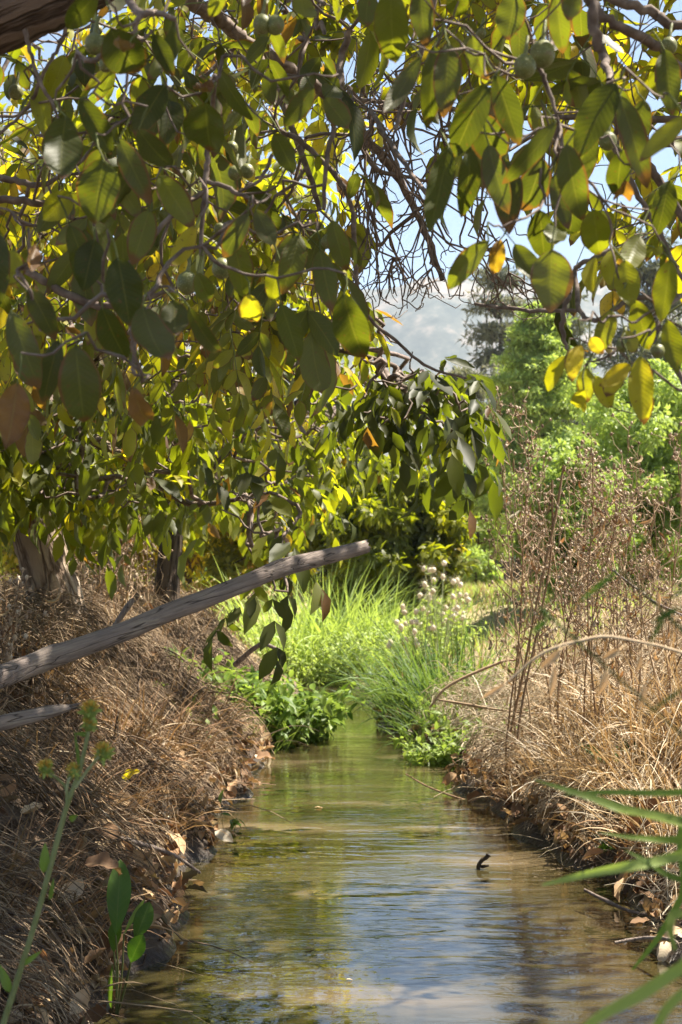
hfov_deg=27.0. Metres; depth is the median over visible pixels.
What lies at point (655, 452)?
shrub
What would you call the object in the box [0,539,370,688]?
wooden pole
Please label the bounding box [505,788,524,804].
fallen leaf
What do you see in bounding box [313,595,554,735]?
grass tuft
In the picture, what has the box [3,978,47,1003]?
fallen leaf
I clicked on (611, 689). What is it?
dry tussock
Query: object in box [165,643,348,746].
bank herb
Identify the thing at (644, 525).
dry weed
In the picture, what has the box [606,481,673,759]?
dry weed
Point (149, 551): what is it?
dry weed
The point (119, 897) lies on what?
dock plant
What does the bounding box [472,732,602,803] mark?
dry tussock
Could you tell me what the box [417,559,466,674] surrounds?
thistle
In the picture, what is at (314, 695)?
bank herb
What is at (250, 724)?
grass tuft
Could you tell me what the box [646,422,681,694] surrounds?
dry weed
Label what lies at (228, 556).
leafy tree
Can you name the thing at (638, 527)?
dry weed
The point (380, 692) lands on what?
grass tuft
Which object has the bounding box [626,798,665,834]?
fallen leaf
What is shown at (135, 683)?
dry straw
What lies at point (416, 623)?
thistle
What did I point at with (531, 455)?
dry weed
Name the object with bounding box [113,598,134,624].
stick
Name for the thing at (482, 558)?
shrub
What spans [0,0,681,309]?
sky
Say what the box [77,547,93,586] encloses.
dry weed
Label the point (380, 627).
leafy herb
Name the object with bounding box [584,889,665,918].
stick
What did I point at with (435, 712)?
bank herb
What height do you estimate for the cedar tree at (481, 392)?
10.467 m
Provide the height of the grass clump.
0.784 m
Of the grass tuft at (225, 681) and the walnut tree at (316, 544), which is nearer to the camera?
the grass tuft at (225, 681)
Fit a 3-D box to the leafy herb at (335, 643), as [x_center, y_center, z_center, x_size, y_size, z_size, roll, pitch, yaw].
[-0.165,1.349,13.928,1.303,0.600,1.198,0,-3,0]
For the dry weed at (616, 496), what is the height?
1.355 m
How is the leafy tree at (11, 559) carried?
on the ground at (166, 950)
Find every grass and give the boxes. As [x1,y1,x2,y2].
[6,578,678,703]
[210,583,371,651]
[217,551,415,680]
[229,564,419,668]
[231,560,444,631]
[279,566,475,622]
[306,572,488,650]
[328,584,488,646]
[427,580,681,706]
[501,581,681,739]
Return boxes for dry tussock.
[0,701,192,846]
[0,786,191,964]
[2,603,135,736]
[56,641,206,783]
[60,719,237,843]
[107,680,253,774]
[136,632,278,742]
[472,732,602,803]
[489,635,666,762]
[490,682,681,816]
[490,704,648,802]
[518,650,681,820]
[521,602,681,751]
[543,729,680,863]
[560,626,681,780]
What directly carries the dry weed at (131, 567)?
on the ground at (166, 950)
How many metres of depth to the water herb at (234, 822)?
5.53 m
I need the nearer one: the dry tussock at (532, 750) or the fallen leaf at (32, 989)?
the fallen leaf at (32, 989)
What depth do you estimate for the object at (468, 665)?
10.55 m
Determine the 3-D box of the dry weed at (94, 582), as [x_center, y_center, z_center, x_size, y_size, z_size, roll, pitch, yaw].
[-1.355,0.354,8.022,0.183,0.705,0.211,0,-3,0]
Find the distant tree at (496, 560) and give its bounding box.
[481,542,525,580]
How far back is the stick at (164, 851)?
4.32 m
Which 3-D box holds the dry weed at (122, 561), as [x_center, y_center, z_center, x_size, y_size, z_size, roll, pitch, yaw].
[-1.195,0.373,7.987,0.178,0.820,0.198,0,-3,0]
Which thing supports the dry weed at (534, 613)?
on the ground at (166, 950)
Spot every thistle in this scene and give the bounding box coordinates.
[0,699,116,1023]
[386,617,436,673]
[397,591,448,672]
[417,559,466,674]
[437,591,470,666]
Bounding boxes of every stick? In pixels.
[0,907,44,934]
[104,836,200,873]
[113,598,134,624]
[233,642,279,667]
[476,854,490,869]
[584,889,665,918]
[612,570,681,616]
[614,936,679,947]
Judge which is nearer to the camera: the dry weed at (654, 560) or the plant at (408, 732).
the dry weed at (654, 560)
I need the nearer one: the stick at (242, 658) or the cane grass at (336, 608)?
the stick at (242, 658)
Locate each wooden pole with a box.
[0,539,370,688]
[0,703,79,730]
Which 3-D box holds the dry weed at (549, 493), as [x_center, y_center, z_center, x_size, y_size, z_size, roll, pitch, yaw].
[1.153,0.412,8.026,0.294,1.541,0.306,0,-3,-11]
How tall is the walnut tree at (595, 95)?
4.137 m
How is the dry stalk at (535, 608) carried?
on the ground at (166, 950)
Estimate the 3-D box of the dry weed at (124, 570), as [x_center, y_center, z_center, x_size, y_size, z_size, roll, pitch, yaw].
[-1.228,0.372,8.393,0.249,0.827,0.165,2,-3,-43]
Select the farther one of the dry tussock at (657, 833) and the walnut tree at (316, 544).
the walnut tree at (316, 544)
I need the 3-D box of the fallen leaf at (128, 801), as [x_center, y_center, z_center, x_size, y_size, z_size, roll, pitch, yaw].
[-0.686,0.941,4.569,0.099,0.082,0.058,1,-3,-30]
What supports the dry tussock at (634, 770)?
on the ground at (166, 950)
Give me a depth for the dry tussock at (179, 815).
4.99 m
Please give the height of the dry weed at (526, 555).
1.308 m
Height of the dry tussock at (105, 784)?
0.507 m
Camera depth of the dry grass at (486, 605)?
15.07 m
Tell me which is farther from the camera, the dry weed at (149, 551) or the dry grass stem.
the dry weed at (149, 551)
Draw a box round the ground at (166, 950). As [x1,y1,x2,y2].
[0,576,681,1023]
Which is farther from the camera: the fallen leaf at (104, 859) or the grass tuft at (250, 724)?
the grass tuft at (250, 724)
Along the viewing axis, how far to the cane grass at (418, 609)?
14.19 m
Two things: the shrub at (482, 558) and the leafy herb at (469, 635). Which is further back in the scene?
the shrub at (482, 558)
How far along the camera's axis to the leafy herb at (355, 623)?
14.15 m
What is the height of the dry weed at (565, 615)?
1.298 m
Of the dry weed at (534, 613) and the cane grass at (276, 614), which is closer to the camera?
the dry weed at (534, 613)
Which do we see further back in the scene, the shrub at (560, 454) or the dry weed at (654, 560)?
the shrub at (560, 454)
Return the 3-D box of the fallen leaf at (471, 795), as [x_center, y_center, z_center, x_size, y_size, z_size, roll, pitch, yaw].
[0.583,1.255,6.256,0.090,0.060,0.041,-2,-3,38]
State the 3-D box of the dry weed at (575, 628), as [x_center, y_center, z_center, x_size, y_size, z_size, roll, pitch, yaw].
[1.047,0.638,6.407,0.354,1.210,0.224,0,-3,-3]
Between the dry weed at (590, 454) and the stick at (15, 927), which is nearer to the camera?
the stick at (15, 927)
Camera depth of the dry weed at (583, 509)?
6.86 m
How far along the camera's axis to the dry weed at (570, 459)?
8.33 m
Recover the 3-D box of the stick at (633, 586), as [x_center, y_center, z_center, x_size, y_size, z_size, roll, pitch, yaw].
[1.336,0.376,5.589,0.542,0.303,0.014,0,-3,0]
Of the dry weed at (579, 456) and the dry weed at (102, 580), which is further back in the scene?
the dry weed at (102, 580)
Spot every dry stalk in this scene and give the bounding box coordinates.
[405,774,462,798]
[429,659,513,707]
[439,699,541,715]
[509,465,564,734]
[516,480,552,739]
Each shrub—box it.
[459,544,504,586]
[503,434,642,608]
[534,357,681,594]
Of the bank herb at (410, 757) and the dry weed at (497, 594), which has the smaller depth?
the dry weed at (497, 594)
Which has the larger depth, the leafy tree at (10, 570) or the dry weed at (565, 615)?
the leafy tree at (10, 570)
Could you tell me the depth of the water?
4.14 m
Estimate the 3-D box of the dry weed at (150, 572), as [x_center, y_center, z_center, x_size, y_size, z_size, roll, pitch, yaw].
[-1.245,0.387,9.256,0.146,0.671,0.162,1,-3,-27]
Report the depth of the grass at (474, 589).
15.02 m
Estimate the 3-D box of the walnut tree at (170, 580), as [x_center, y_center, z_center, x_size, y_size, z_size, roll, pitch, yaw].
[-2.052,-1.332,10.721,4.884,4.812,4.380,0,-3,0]
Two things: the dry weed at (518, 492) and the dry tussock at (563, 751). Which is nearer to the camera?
the dry tussock at (563, 751)
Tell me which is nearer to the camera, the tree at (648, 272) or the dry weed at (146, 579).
the dry weed at (146, 579)
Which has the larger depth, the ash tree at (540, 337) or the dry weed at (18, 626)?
the ash tree at (540, 337)
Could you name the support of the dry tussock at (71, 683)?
on the ground at (166, 950)
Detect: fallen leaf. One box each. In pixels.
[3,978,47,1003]
[84,851,122,875]
[111,792,139,814]
[122,768,139,781]
[143,795,188,825]
[252,750,274,758]
[466,791,483,801]
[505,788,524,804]
[593,820,626,838]
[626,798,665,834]
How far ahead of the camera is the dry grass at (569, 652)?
7.08 m
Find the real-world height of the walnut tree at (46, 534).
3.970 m
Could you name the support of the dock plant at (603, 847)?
on the ground at (166, 950)
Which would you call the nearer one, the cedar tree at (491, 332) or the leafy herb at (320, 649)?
the leafy herb at (320, 649)
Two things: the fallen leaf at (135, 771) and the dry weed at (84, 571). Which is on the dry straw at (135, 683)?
the fallen leaf at (135, 771)
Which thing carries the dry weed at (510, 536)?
on the ground at (166, 950)
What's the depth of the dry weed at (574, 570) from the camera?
6.06 m
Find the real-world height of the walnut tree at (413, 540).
2.343 m
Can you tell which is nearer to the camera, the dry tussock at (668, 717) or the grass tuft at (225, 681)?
the dry tussock at (668, 717)
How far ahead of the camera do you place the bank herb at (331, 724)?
8.59 m
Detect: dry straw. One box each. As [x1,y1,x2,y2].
[0,564,317,1023]
[381,556,681,955]
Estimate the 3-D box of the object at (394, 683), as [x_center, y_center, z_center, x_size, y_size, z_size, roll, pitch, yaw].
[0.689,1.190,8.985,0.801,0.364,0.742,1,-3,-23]
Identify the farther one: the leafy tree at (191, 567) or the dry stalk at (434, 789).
the leafy tree at (191, 567)
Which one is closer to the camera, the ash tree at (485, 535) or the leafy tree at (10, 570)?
the leafy tree at (10, 570)
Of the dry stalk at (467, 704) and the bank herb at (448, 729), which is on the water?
the bank herb at (448, 729)
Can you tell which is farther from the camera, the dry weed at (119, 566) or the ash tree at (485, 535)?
the ash tree at (485, 535)
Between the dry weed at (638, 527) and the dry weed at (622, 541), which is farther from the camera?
the dry weed at (638, 527)
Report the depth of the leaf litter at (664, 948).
4.97 m
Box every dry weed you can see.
[0,567,60,762]
[0,623,21,688]
[74,551,95,588]
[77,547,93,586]
[84,525,116,608]
[93,558,115,598]
[100,515,142,604]
[103,530,122,594]
[103,552,124,610]
[110,514,152,620]
[113,538,134,602]
[115,525,153,616]
[116,517,145,597]
[131,536,155,591]
[133,513,172,610]
[143,537,156,598]
[480,386,567,762]
[484,388,562,764]
[488,490,562,764]
[490,506,554,759]
[491,387,553,773]
[493,393,601,743]
[506,462,564,695]
[518,460,611,760]
[521,448,573,695]
[538,525,613,765]
[544,426,636,762]
[546,461,600,713]
[548,476,612,738]
[553,413,644,770]
[562,520,591,668]
[563,461,624,747]
[568,447,668,706]
[568,457,626,630]
[571,498,649,777]
[578,430,654,713]
[585,436,657,745]
[597,465,673,739]
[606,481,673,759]
[606,505,643,681]
[626,471,681,722]
[638,510,673,641]
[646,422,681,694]
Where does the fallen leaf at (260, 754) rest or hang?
on the ground at (166, 950)
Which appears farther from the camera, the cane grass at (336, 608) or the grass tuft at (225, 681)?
the cane grass at (336, 608)
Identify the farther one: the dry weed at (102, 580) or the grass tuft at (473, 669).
the grass tuft at (473, 669)
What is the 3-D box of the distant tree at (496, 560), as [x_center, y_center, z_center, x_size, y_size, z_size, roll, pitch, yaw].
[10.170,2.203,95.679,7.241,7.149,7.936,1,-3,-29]
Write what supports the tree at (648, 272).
on the ground at (166, 950)
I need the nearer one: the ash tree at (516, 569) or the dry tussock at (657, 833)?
the dry tussock at (657, 833)
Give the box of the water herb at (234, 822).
[207,789,245,833]
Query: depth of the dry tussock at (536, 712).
6.34 m
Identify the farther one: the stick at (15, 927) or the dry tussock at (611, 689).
the dry tussock at (611, 689)
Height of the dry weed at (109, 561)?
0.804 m
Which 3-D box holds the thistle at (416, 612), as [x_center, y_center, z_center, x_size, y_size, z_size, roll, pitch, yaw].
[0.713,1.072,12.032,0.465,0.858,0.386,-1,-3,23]
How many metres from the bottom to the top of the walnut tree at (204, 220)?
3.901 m
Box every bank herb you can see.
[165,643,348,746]
[211,649,355,747]
[214,664,364,741]
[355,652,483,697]
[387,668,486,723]
[387,713,507,765]
[409,693,538,737]
[410,712,523,766]
[432,708,567,769]
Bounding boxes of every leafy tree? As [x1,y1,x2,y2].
[0,380,211,594]
[0,383,23,584]
[143,378,267,594]
[187,378,366,599]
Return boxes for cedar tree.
[429,264,536,579]
[442,364,490,573]
[503,291,600,433]
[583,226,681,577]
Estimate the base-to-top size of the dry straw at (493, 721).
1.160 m
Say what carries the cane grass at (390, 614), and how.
on the ground at (166, 950)
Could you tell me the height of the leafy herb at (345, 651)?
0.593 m
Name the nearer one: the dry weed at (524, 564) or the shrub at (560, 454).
the dry weed at (524, 564)
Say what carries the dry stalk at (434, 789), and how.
on the ground at (166, 950)
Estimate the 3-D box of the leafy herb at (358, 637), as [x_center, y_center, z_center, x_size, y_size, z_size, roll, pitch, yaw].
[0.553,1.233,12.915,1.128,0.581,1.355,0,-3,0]
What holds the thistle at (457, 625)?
on the ground at (166, 950)
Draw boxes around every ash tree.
[460,444,520,580]
[462,300,601,538]
[480,425,525,580]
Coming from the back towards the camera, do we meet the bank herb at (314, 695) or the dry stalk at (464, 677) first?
the bank herb at (314, 695)
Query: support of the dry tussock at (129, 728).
on the ground at (166, 950)
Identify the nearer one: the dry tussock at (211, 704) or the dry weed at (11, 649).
the dry weed at (11, 649)
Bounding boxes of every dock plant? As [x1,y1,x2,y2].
[107,860,153,1013]
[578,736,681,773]
[595,831,634,854]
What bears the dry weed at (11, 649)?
on the ground at (166, 950)
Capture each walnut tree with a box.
[0,0,511,684]
[0,0,543,464]
[0,94,389,605]
[284,433,400,608]
[303,0,681,425]
[315,454,483,620]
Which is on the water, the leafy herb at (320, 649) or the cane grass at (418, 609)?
the leafy herb at (320, 649)
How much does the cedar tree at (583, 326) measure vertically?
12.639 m
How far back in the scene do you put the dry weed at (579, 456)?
5.72 m
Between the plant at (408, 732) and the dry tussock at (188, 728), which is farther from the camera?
the plant at (408, 732)
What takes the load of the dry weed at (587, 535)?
on the ground at (166, 950)
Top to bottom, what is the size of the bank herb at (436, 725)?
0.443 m
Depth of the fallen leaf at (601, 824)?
4.88 m
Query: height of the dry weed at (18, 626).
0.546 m
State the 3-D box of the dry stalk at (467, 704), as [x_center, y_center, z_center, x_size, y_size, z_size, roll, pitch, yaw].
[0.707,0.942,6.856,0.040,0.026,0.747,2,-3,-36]
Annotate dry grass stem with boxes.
[481,635,681,707]
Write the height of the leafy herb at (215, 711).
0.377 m
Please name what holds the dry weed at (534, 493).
on the ground at (166, 950)
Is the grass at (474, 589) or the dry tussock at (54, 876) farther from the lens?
the grass at (474, 589)
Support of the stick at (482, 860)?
on the water
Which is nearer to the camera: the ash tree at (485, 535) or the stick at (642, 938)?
the stick at (642, 938)
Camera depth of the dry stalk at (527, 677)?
5.98 m
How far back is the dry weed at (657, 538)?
5.46 m
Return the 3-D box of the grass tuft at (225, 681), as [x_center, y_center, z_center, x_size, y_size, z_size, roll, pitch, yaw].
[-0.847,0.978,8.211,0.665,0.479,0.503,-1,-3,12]
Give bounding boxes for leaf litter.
[0,601,274,1023]
[372,647,681,961]
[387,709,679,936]
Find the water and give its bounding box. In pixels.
[92,679,681,1023]
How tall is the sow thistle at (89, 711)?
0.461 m
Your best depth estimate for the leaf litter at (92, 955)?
4.11 m
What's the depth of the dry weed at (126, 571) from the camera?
7.86 m
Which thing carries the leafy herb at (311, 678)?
on the ground at (166, 950)
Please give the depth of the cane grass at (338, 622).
13.59 m
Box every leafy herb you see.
[155,681,218,736]
[216,602,347,688]
[258,628,386,684]
[275,619,386,676]
[295,625,398,680]
[300,609,402,629]
[308,620,439,684]
[315,623,448,686]
[325,607,459,651]
[340,618,461,679]
[360,615,492,669]
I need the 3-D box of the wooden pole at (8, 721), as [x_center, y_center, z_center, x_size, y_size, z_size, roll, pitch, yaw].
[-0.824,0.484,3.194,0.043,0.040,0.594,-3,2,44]
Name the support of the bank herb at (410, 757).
on the water
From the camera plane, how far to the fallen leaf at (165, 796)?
5.07 m
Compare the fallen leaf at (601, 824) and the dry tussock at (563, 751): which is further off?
the dry tussock at (563, 751)
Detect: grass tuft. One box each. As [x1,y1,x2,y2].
[193,658,255,699]
[220,690,270,739]
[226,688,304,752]
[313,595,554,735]
[313,620,507,728]
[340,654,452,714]
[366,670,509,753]
[374,609,545,715]

